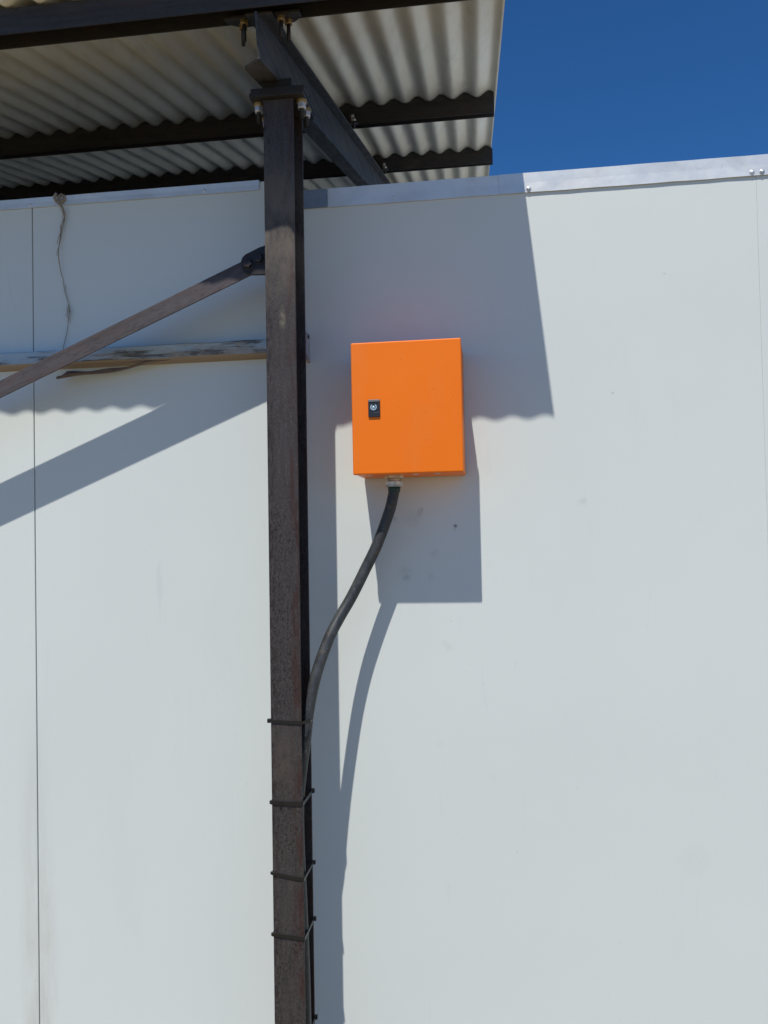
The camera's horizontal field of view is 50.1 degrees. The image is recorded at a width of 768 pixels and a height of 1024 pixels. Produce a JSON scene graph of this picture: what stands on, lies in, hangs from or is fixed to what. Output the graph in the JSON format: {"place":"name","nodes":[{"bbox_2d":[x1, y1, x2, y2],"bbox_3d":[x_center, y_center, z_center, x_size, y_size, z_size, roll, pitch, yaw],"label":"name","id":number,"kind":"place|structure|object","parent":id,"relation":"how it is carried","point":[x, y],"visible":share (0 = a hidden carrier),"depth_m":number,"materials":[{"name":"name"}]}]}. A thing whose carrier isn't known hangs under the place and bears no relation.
{"place":"outdoors","nodes":[
{"label":"outdoors","id":0,"kind":"place"},
{"bbox_2d":[489,0,767,178],"label":"sky","id":1,"kind":"structure","parent":0,"point":[581,84],"materials":[{"name":"blue"}]},
{"label":"ground","id":2,"kind":"structure","parent":0,"visible":0},
{"bbox_2d":[249,78,314,1023],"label":"steel post","id":3,"kind":"object","parent":2,"relation":"on","point":[284,109],"visible":1,"depth_m":1.83,"materials":[{"name":"brown metal"}]},
{"bbox_2d":[0,246,264,397],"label":"diagonal brace","id":4,"kind":"object","parent":3,"relation":"attached to","point":[251,263],"visible":0.84,"depth_m":1.93,"materials":[{"name":"metal"}]},
{"bbox_2d":[0,0,504,200],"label":"canopy","id":5,"kind":"object","parent":3,"relation":"on","point":[98,96],"visible":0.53,"depth_m":2.40,"materials":[{"name":"metal"}]},
{"bbox_2d":[267,718,312,723],"bbox_3d":[-0.204,0.464,1.857,0.096,0.012,0.101,-1,-2,8],"label":"cable tie","id":6,"kind":"object","parent":3,"relation":"attached to","point":[269,720],"visible":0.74,"depth_m":1.81,"materials":[{"name":"plastic"}]},
{"bbox_2d":[270,788,314,810],"bbox_3d":[-0.206,0.647,1.852,0.080,0.021,0.103,-1,-2,8],"label":"cable tie","id":7,"kind":"object","parent":3,"relation":"attached to","point":[280,803],"visible":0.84,"depth_m":1.80,"materials":[{"name":"plastic"}]},
{"bbox_2d":[270,860,315,880],"bbox_3d":[-0.203,0.801,1.849,0.080,0.019,0.102,-1,-2,8],"label":"cable tie","id":8,"kind":"object","parent":3,"relation":"attached to","point":[290,876],"visible":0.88,"depth_m":1.80,"materials":[{"name":"plastic"}]},
{"bbox_2d":[271,916,316,940],"bbox_3d":[-0.201,0.931,1.846,0.080,0.014,0.102,-1,-2,8],"label":"cable tie","id":9,"kind":"object","parent":3,"relation":"attached to","point":[273,934],"visible":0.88,"depth_m":1.80,"materials":[{"name":"plastic"}]},
{"bbox_2d":[302,491,398,1023],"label":"power cable","id":10,"kind":"object","parent":3,"relation":"attached to","point":[348,602],"visible":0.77,"depth_m":1.86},
{"bbox_2d":[0,154,767,1023],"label":"panel building","id":11,"kind":"structure","parent":2,"relation":"on","point":[540,754],"depth_m":1.98,"materials":[{"name":"grey metal"}]},
{"bbox_2d":[53,193,71,347],"bbox_3d":[-0.816,-0.611,2.084,0.045,0.406,0.013,-1,-2,8],"label":"frayed twine","id":12,"kind":"object","parent":11,"relation":"hanging from","point":[58,201],"visible":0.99,"depth_m":2.09,"materials":[{"name":"fabric"}]},
{"bbox_2d":[0,331,309,371],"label":"timber batten","id":13,"kind":"object","parent":11,"relation":"attached to","point":[178,353],"visible":0.73,"depth_m":2.02,"materials":[{"name":"wood"}]},
{"bbox_2d":[56,360,165,378],"bbox_3d":[-0.673,-0.355,2.041,0.300,0.036,0.015,-1,-2,9],"label":"wood sliver","id":14,"kind":"object","parent":13,"relation":"hanging from","point":[79,373],"visible":1,"depth_m":2.05,"materials":[{"name":"wood"}]},
{"bbox_2d":[351,338,465,491],"bbox_3d":[0.060,-0.216,1.915,0.250,0.338,0.151,-1,-2,8],"label":"electrical box","id":15,"kind":"object","parent":11,"relation":"attached to","point":[408,420],"visible":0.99,"depth_m":1.85,"materials":[{"name":"orange metal"}]},
{"bbox_2d":[351,338,463,474],"bbox_3d":[0.051,-0.237,1.851,0.250,0.300,0.021,-1,-2,8],"label":"door","id":16,"kind":"structure","parent":15,"relation":"in","point":[407,409],"depth_m":1.85,"materials":[{"name":"orange metal"}]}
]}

